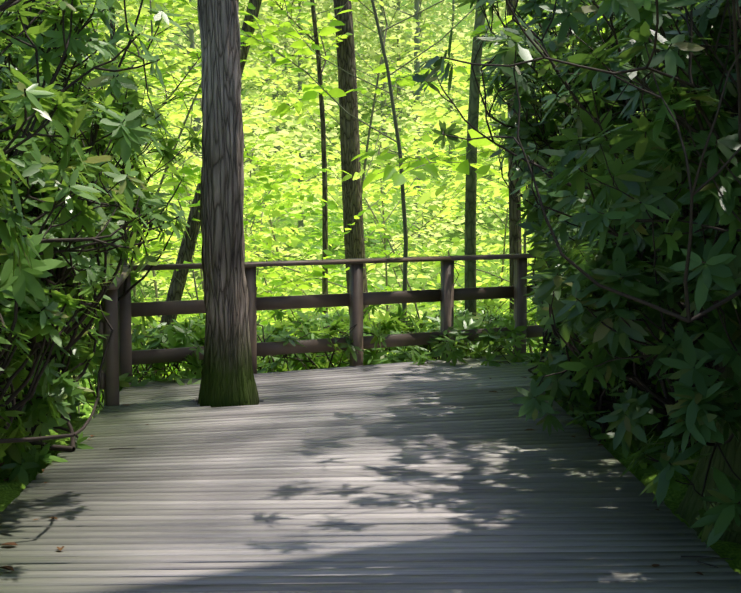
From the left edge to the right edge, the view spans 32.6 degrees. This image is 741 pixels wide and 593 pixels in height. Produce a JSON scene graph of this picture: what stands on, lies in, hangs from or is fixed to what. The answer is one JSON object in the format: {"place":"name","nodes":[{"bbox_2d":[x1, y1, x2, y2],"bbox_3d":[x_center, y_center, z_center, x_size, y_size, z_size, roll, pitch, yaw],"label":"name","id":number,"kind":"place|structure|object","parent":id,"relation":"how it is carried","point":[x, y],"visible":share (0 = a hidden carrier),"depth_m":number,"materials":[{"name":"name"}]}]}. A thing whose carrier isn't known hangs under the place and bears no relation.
{"place":"outdoors","nodes":[
{"label":"outdoors","id":0,"kind":"place"},
{"bbox_2d":[0,0,695,478],"bbox_3d":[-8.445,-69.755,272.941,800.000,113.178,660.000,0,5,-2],"label":"terrain","id":1,"kind":"structure","parent":0,"point":[88,408],"depth_m":83.44,"materials":[{"name":"green plant"}]},
{"bbox_2d":[0,400,25,457],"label":"rhododendron","id":2,"kind":"object","parent":1,"relation":"on","point":[5,414],"visible":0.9,"depth_m":5.92,"materials":[{"name":"green plant"}]},
{"bbox_2d":[0,276,34,399],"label":"rhododendron","id":3,"kind":"object","parent":1,"relation":"on","point":[22,374],"visible":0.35,"depth_m":6.25,"materials":[{"name":"green plant"}]},
{"bbox_2d":[0,314,65,462],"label":"rhododendron","id":4,"kind":"object","parent":1,"relation":"on","point":[47,375],"visible":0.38,"depth_m":7.13,"materials":[{"name":"green plant"}]},
{"bbox_2d":[0,284,108,436],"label":"rhododendron","id":5,"kind":"object","parent":1,"relation":"on","point":[37,319],"visible":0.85,"depth_m":5.84,"materials":[{"name":"green plant"}]},
{"bbox_2d":[6,285,109,451],"bbox_3d":[-2.794,0.419,8.382,2.228,1.466,2.098,0,5,-2],"label":"rhododendron","id":6,"kind":"object","parent":1,"relation":"on","point":[73,390],"visible":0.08,"depth_m":7.86,"materials":[{"name":"green plant"}]},
{"bbox_2d":[0,183,117,451],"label":"rhododendron","id":7,"kind":"object","parent":1,"relation":"on","point":[60,273],"visible":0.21,"depth_m":7.46,"materials":[{"name":"green plant"}]},
{"bbox_2d":[0,0,163,442],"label":"rhododendron","id":8,"kind":"object","parent":1,"relation":"on","point":[21,268],"visible":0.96,"depth_m":5.42,"materials":[{"name":"green plant"}]},
{"bbox_2d":[0,0,182,420],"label":"rhododendron","id":9,"kind":"object","parent":1,"relation":"on","point":[76,93],"visible":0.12,"depth_m":8.21,"materials":[{"name":"green plant"}]},
{"bbox_2d":[0,0,192,486],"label":"rhododendron","id":10,"kind":"object","parent":1,"relation":"on","point":[125,132],"visible":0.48,"depth_m":6.87,"materials":[{"name":"green plant"}]},
{"bbox_2d":[0,2,201,362],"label":"rhododendron","id":11,"kind":"object","parent":1,"relation":"on","point":[167,155],"visible":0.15,"depth_m":10.20,"materials":[{"name":"green plant"}]},
{"bbox_2d":[51,1,187,147],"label":"tree","id":12,"kind":"object","parent":1,"relation":"on","point":[118,47],"depth_m":90.80,"materials":[{"name":"green plant"}]},
{"bbox_2d":[44,316,203,420],"bbox_3d":[-3.328,1.439,11.467,4.160,2.462,4.843,-2,5,-22],"label":"shrub","id":13,"kind":"object","parent":1,"relation":"on","point":[124,381],"visible":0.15,"depth_m":10.75,"materials":[{"name":"green plant"}]},
{"bbox_2d":[83,0,166,52],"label":"tree","id":14,"kind":"object","parent":1,"relation":"on","point":[103,30],"depth_m":168.01,"materials":[{"name":"green plant"}]},
{"bbox_2d":[77,236,176,417],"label":"sapling","id":15,"kind":"object","parent":1,"relation":"on","point":[78,375],"depth_m":37.78,"materials":[{"name":"green plant"}]},
{"bbox_2d":[5,0,264,317],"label":"sapling","id":16,"kind":"object","parent":1,"relation":"on","point":[179,123],"visible":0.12,"depth_m":26.78,"materials":[{"name":"green plant"}]},
{"bbox_2d":[54,0,263,264],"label":"tree","id":17,"kind":"object","parent":1,"relation":"on","point":[196,55],"visible":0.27,"depth_m":14.86,"materials":[{"name":"green plant"}]},
{"bbox_2d":[41,0,310,87],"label":"tree","id":18,"kind":"object","parent":1,"relation":"on","point":[169,6],"visible":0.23,"depth_m":18.34,"materials":[{"name":"green plant"}]},
{"bbox_2d":[90,202,286,380],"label":"sapling","id":19,"kind":"object","parent":1,"relation":"on","point":[169,261],"visible":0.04,"depth_m":30.14,"materials":[{"name":"green plant"}]},
{"bbox_2d":[59,5,335,333],"bbox_3d":[-4.818,-0.137,24.780,6.952,12.759,8.847,2,5,22],"label":"sapling","id":20,"kind":"object","parent":1,"relation":"on","point":[294,241],"visible":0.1,"depth_m":25.00,"materials":[{"name":"green plant"}]},
{"bbox_2d":[61,0,337,417],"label":"sapling","id":21,"kind":"object","parent":1,"relation":"on","point":[197,254],"visible":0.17,"depth_m":23.60,"materials":[{"name":"green plant"}]},
{"bbox_2d":[150,0,261,376],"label":"leaning tree","id":22,"kind":"object","parent":1,"relation":"on","point":[176,286],"visible":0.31,"depth_m":16.77,"materials":[{"name":"brown plant"}]},
{"bbox_2d":[85,0,334,258],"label":"tree","id":23,"kind":"object","parent":1,"relation":"on","point":[191,44],"visible":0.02,"depth_m":63.19,"materials":[{"name":"green plant"}]},
{"bbox_2d":[115,0,311,245],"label":"tree","id":24,"kind":"object","parent":1,"relation":"on","point":[186,45],"visible":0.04,"depth_m":74.87,"materials":[{"name":"green plant"}]},
{"bbox_2d":[108,24,329,294],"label":"sapling","id":25,"kind":"object","parent":1,"relation":"on","point":[197,123],"visible":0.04,"depth_m":34.50,"materials":[{"name":"green plant"}]},
{"bbox_2d":[108,31,339,310],"bbox_3d":[-3.471,0.496,28.408,6.654,13.636,7.729,-3,6,-31],"label":"sapling","id":26,"kind":"object","parent":1,"relation":"on","point":[285,153],"visible":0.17,"depth_m":28.90,"materials":[{"name":"green plant"}]},
{"bbox_2d":[86,119,366,402],"bbox_3d":[-2.086,1.043,17.041,4.193,6.825,5.997,0,5,-2],"label":"sapling","id":27,"kind":"object","parent":1,"relation":"on","point":[192,176],"visible":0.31,"depth_m":16.78,"materials":[{"name":"green plant"}]},
{"bbox_2d":[197,0,258,406],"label":"tree","id":28,"kind":"object","parent":1,"relation":"on","point":[227,377],"visible":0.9,"depth_m":9.44,"materials":[{"name":"brown plant"}]},
{"bbox_2d":[140,93,315,294],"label":"sapling","id":29,"kind":"object","parent":1,"relation":"on","point":[254,185],"visible":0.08,"depth_m":41.08,"materials":[{"name":"green plant"}]},
{"bbox_2d":[165,0,295,64],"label":"tree","id":30,"kind":"object","parent":1,"relation":"on","point":[240,27],"depth_m":150.07,"materials":[{"name":"green plant"}]},
{"bbox_2d":[155,0,314,112],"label":"tree","id":31,"kind":"object","parent":1,"relation":"on","point":[249,54],"visible":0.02,"depth_m":119.60,"materials":[{"name":"green plant"}]},
{"bbox_2d":[86,56,389,321],"bbox_3d":[-3.935,0.343,34.758,8.958,14.052,7.920,0,5,-2],"label":"sapling","id":32,"kind":"object","parent":1,"relation":"on","point":[253,139],"visible":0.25,"depth_m":34.53,"materials":[{"name":"green plant"}]},
{"bbox_2d":[109,84,375,322],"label":"sapling","id":33,"kind":"object","parent":1,"relation":"on","point":[289,201],"visible":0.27,"depth_m":26.30,"materials":[{"name":"green plant"}]},
{"bbox_2d":[152,0,336,226],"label":"tree","id":34,"kind":"object","parent":1,"relation":"on","point":[268,9],"visible":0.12,"depth_m":71.16,"materials":[{"name":"green plant"}]},
{"bbox_2d":[127,140,374,360],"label":"sapling","id":35,"kind":"object","parent":1,"relation":"on","point":[246,170],"visible":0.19,"depth_m":27.51,"materials":[{"name":"green plant"}]},
{"bbox_2d":[76,309,436,391],"bbox_3d":[-1.153,1.173,12.659,3.658,2.090,3.376,-4,6,-39],"label":"shrub","id":36,"kind":"object","parent":1,"relation":"on","point":[167,338],"visible":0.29,"depth_m":12.12,"materials":[{"name":"green plant"}]},
{"bbox_2d":[132,155,407,378],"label":"sapling","id":37,"kind":"object","parent":1,"relation":"on","point":[277,231],"visible":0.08,"depth_m":25.82,"materials":[{"name":"green plant"}]},
{"bbox_2d":[196,0,357,155],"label":"tree","id":38,"kind":"object","parent":1,"relation":"on","point":[251,83],"visible":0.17,"depth_m":105.49,"materials":[{"name":"green plant"}]},
{"bbox_2d":[134,11,438,370],"bbox_3d":[-2.138,0.296,32.102,8.079,14.454,8.346,0,5,-2],"label":"sapling","id":39,"kind":"object","parent":1,"relation":"on","point":[306,204],"visible":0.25,"depth_m":31.87,"materials":[{"name":"green plant"}]},
{"bbox_2d":[239,0,335,105],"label":"tree","id":40,"kind":"object","parent":1,"relation":"on","point":[284,40],"visible":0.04,"depth_m":138.81,"materials":[{"name":"green plant"}]},
{"bbox_2d":[142,170,444,371],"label":"sapling","id":41,"kind":"object","parent":1,"relation":"on","point":[317,245],"visible":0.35,"depth_m":25.31,"materials":[{"name":"green plant"}]},
{"bbox_2d":[200,0,404,248],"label":"tree","id":42,"kind":"object","parent":1,"relation":"on","point":[325,7],"visible":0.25,"depth_m":75.08,"materials":[{"name":"green plant"}]},
{"bbox_2d":[257,0,352,313],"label":"thin tree","id":43,"kind":"object","parent":1,"relation":"on","point":[315,33],"visible":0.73,"depth_m":18.93,"materials":[{"name":"brown plant"}]},
{"bbox_2d":[257,3,354,45],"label":"tree","id":44,"kind":"object","parent":1,"relation":"on","point":[309,28],"depth_m":162.61,"materials":[{"name":"green plant"}]},
{"bbox_2d":[132,0,499,337],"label":"sapling","id":45,"kind":"object","parent":1,"relation":"on","point":[451,202],"visible":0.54,"depth_m":23.96,"materials":[{"name":"green plant"}]},
{"bbox_2d":[248,0,388,87],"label":"tree","id":46,"kind":"object","parent":1,"relation":"on","point":[307,9],"visible":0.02,"depth_m":126.79,"materials":[{"name":"green plant"}]},
{"bbox_2d":[286,2,366,42],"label":"tree","id":47,"kind":"object","parent":1,"relation":"on","point":[355,34],"depth_m":163.78,"materials":[{"name":"green plant"}]},
{"bbox_2d":[154,0,504,317],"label":"sapling","id":48,"kind":"object","parent":1,"relation":"on","point":[428,163],"visible":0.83,"depth_m":15.05,"materials":[{"name":"green plant"}]},
{"bbox_2d":[292,0,368,74],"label":"tree","id":49,"kind":"object","parent":1,"relation":"on","point":[327,22],"visible":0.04,"depth_m":162.11,"materials":[{"name":"green plant"}]},
{"bbox_2d":[256,206,422,323],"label":"sapling","id":50,"kind":"object","parent":1,"relation":"on","point":[399,224],"visible":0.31,"depth_m":39.26,"materials":[{"name":"green plant"}]},
{"bbox_2d":[278,0,402,82],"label":"tree","id":51,"kind":"object","parent":1,"relation":"on","point":[331,70],"visible":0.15,"depth_m":130.49,"materials":[{"name":"green plant"}]},
{"bbox_2d":[60,40,637,417],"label":"understory","id":52,"kind":"object","parent":1,"relation":"on","point":[380,281],"visible":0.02,"depth_m":79.10,"materials":[{"name":"green plant"}]},
{"bbox_2d":[333,0,369,322],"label":"forked tree","id":53,"kind":"object","parent":1,"relation":"on","point":[354,245],"visible":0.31,"depth_m":20.63,"materials":[{"name":"plant"}]},
{"bbox_2d":[0,370,702,574],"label":"leaf litter","id":54,"kind":"object","parent":1,"relation":"on","point":[62,547],"visible":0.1,"depth_m":5.72,"materials":[{"name":"brown plant"}]},
{"bbox_2d":[0,352,740,592],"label":"boardwalk","id":55,"kind":"structure","parent":1,"relation":"on","point":[437,476],"depth_m":6.53,"materials":[{"name":"grey wood"}]},
{"bbox_2d":[98,253,552,405],"bbox_3d":[0.712,0.461,12.018,7.592,1.686,1.184,-4,6,-37],"label":"railing","id":56,"kind":"object","parent":55,"relation":"on","point":[121,357],"visible":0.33,"depth_m":11.39,"materials":[{"name":"brown wood"}]},
{"bbox_2d":[109,448,732,567],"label":"deck twigs","id":57,"kind":"object","parent":55,"relation":"on","point":[681,556],"visible":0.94,"depth_m":5.50,"materials":[{"name":"brown wood"}]},
{"bbox_2d":[0,403,740,573],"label":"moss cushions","id":58,"kind":"object","parent":1,"relation":"on","point":[10,491],"visible":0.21,"depth_m":7.31,"materials":[{"name":"green plant"}]},
{"bbox_2d":[244,76,508,354],"bbox_3d":[0.293,1.007,32.413,7.889,12.867,7.364,-3,5,-28],"label":"sapling","id":59,"kind":"object","parent":1,"relation":"on","point":[390,129],"visible":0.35,"depth_m":32.43,"materials":[{"name":"green plant"}]},
{"bbox_2d":[267,0,505,237],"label":"tree","id":60,"kind":"object","parent":1,"relation":"on","point":[415,25],"visible":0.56,"depth_m":77.44,"materials":[{"name":"green plant"}]},
{"bbox_2d":[253,120,531,363],"bbox_3d":[0.187,1.103,26.036,6.372,9.887,5.623,-3,5,-28],"label":"sapling","id":61,"kind":"object","parent":1,"relation":"on","point":[374,197],"visible":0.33,"depth_m":25.41,"materials":[{"name":"green plant"}]},
{"bbox_2d":[315,0,470,147],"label":"tree","id":62,"kind":"object","parent":1,"relation":"on","point":[374,31],"visible":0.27,"depth_m":111.87,"materials":[{"name":"green plant"}]},
{"bbox_2d":[332,0,461,130],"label":"tree","id":63,"kind":"object","parent":1,"relation":"on","point":[389,43],"visible":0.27,"depth_m":125.03,"materials":[{"name":"green plant"}]},
{"bbox_2d":[303,178,499,332],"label":"sapling","id":64,"kind":"object","parent":1,"relation":"on","point":[381,270],"visible":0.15,"depth_m":37.56,"materials":[{"name":"green plant"}]},
{"bbox_2d":[257,251,550,372],"bbox_3d":[0.390,0.895,13.444,3.234,2.651,4.451,0,5,-2],"label":"bush","id":65,"kind":"object","parent":1,"relation":"on","point":[397,323],"visible":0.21,"depth_m":12.33,"materials":[{"name":"green plant"}]},
{"bbox_2d":[363,0,491,105],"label":"tree","id":66,"kind":"object","parent":1,"relation":"on","point":[430,14],"visible":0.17,"depth_m":138.90,"materials":[{"name":"green plant"}]},
{"bbox_2d":[355,0,506,157],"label":"tree","id":67,"kind":"object","parent":1,"relation":"on","point":[452,20],"visible":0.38,"depth_m":107.29,"materials":[{"name":"green plant"}]},
{"bbox_2d":[363,298,551,356],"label":"bush","id":68,"kind":"object","parent":1,"relation":"on","point":[489,320],"visible":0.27,"depth_m":13.65,"materials":[{"name":"green plant"}]},
{"bbox_2d":[361,108,558,324],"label":"sapling","id":69,"kind":"object","parent":1,"relation":"on","point":[434,206],"visible":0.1,"depth_m":26.81,"materials":[{"name":"green plant"}]},
{"bbox_2d":[386,17,537,286],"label":"sapling","id":70,"kind":"object","parent":1,"relation":"on","point":[431,49],"visible":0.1,"depth_m":24.68,"materials":[{"name":"green plant"}]},
{"bbox_2d":[341,13,588,352],"bbox_3d":[2.355,-0.303,20.930,6.598,10.899,4.903,2,5,21],"label":"sapling","id":71,"kind":"object","parent":1,"relation":"on","point":[441,171],"visible":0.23,"depth_m":21.17,"materials":[{"name":"green plant"}]},
{"bbox_2d":[361,0,578,305],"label":"sapling","id":72,"kind":"object","parent":1,"relation":"on","point":[427,136],"visible":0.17,"depth_m":27.97,"materials":[{"name":"green plant"}]},
{"bbox_2d":[465,1,485,343],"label":"trunk","id":73,"kind":"object","parent":1,"relation":"on","point":[470,205],"visible":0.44,"depth_m":13.90,"materials":[{"name":"brown plant"}]},
{"bbox_2d":[418,26,539,284],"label":"sapling","id":74,"kind":"object","parent":1,"relation":"on","point":[432,193],"visible":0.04,"depth_m":17.66,"materials":[{"name":"green plant"}]},
{"bbox_2d":[456,0,522,75],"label":"tree","id":75,"kind":"object","parent":1,"relation":"on","point":[500,8],"visible":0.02,"depth_m":135.97,"materials":[{"name":"green plant"}]},
{"bbox_2d":[433,1,574,179],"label":"tree","id":76,"kind":"object","parent":1,"relation":"on","point":[501,15],"depth_m":84.11,"materials":[{"name":"green plant"}]},
{"bbox_2d":[476,191,547,351],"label":"sapling","id":77,"kind":"object","parent":1,"relation":"on","point":[494,194],"visible":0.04,"depth_m":24.80,"materials":[{"name":"green plant"}]},
{"bbox_2d":[487,204,536,320],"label":"tree","id":78,"kind":"object","parent":1,"relation":"on","point":[494,248],"depth_m":22.93,"materials":[{"name":"green plant"}]},
{"bbox_2d":[493,133,533,246],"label":"tree","id":79,"kind":"object","parent":1,"relation":"on","point":[502,219],"depth_m":33.97,"materials":[{"name":"green plant"}]},
{"bbox_2d":[507,0,521,346],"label":"dark tree","id":80,"kind":"object","parent":1,"relation":"on","point":[515,247],"visible":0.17,"depth_m":16.50,"materials":[{"name":"brown plant"}]},
{"bbox_2d":[457,0,587,238],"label":"tree","id":81,"kind":"object","parent":1,"relation":"on","point":[497,229],"depth_m":63.59,"materials":[{"name":"green plant"}]},
{"bbox_2d":[472,3,576,102],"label":"tree","id":82,"kind":"object","parent":1,"relation":"on","point":[503,27],"depth_m":101.52,"materials":[{"name":"green plant"}]},
{"bbox_2d":[470,0,604,117],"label":"tree","id":83,"kind":"object","parent":1,"relation":"on","point":[478,29],"depth_m":12.93,"materials":[{"name":"green plant"}]},
{"bbox_2d":[523,257,555,361],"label":"rhododendron","id":84,"kind":"object","parent":1,"relation":"on","point":[543,350],"depth_m":10.97,"materials":[{"name":"green plant"}]},
{"bbox_2d":[466,13,639,332],"bbox_3d":[3.209,-1.438,12.612,4.767,4.578,5.095,-3,6,-32],"label":"rhododendron","id":85,"kind":"object","parent":1,"relation":"on","point":[485,76],"depth_m":13.69,"materials":[{"name":"green plant"}]},
{"bbox_2d":[525,297,611,405],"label":"rhododendron","id":86,"kind":"object","parent":1,"relation":"on","point":[536,300],"visible":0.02,"depth_m":9.87,"materials":[{"name":"green plant"}]},
{"bbox_2d":[412,0,740,282],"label":"rhododendron","id":87,"kind":"object","parent":1,"relation":"on","point":[655,200],"visible":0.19,"depth_m":5.76,"materials":[{"name":"green plant"}]},
{"bbox_2d":[455,0,704,285],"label":"rhododendron","id":88,"kind":"object","parent":1,"relation":"on","point":[525,83],"visible":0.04,"depth_m":8.73,"materials":[{"name":"green plant"}]},
{"bbox_2d":[476,0,683,389],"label":"rhododendron","id":89,"kind":"object","parent":1,"relation":"on","point":[550,124],"visible":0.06,"depth_m":9.15,"materials":[{"name":"green plant"}]},
{"bbox_2d":[422,0,740,322],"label":"rhododendron","id":90,"kind":"object","parent":1,"relation":"on","point":[683,100],"visible":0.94,"depth_m":5.06,"materials":[{"name":"green plant"}]},
{"bbox_2d":[531,281,654,412],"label":"rhododendron","id":91,"kind":"object","parent":1,"relation":"on","point":[610,407],"depth_m":9.64,"materials":[{"name":"green plant"}]},
{"bbox_2d":[507,151,694,398],"bbox_3d":[2.575,-0.211,10.105,2.877,2.230,3.930,1,5,15],"label":"rhododendron","id":92,"kind":"object","parent":1,"relation":"on","point":[526,172],"depth_m":9.75,"materials":[{"name":"green plant"}]},
{"bbox_2d":[508,174,708,444],"bbox_3d":[2.337,0.191,8.361,2.996,2.412,3.606,0,5,-2],"label":"rhododendron","id":93,"kind":"object","parent":1,"relation":"on","point":[555,377],"visible":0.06,"depth_m":8.06,"materials":[{"name":"green plant"}]},
{"bbox_2d":[529,303,713,456],"bbox_3d":[1.822,0.327,9.006,1.536,1.505,2.191,-2,5,-24],"label":"rhododendron","id":94,"kind":"object","parent":1,"relation":"on","point":[597,393],"depth_m":8.67,"materials":[{"name":"green plant"}]},
{"bbox_2d":[510,107,740,547],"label":"rhododendron","id":95,"kind":"object","parent":1,"relation":"on","point":[620,329],"visible":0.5,"depth_m":5.96,"materials":[{"name":"green plant"}]},
{"bbox_2d":[538,0,740,316],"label":"rhododendron","id":96,"kind":"object","parent":1,"relation":"on","point":[708,18],"visible":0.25,"depth_m":5.80,"materials":[{"name":"green plant"}]},
{"bbox_2d":[605,58,740,261],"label":"rhododendron","id":97,"kind":"object","parent":1,"relation":"on","point":[715,203],"visible":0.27,"depth_m":5.24,"materials":[{"name":"green plant"}]},
{"bbox_2d":[668,182,740,311],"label":"rhododendron","id":98,"kind":"object","parent":1,"relation":"on","point":[717,258],"visible":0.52,"depth_m":5.11,"materials":[{"name":"green plant"}]}
]}

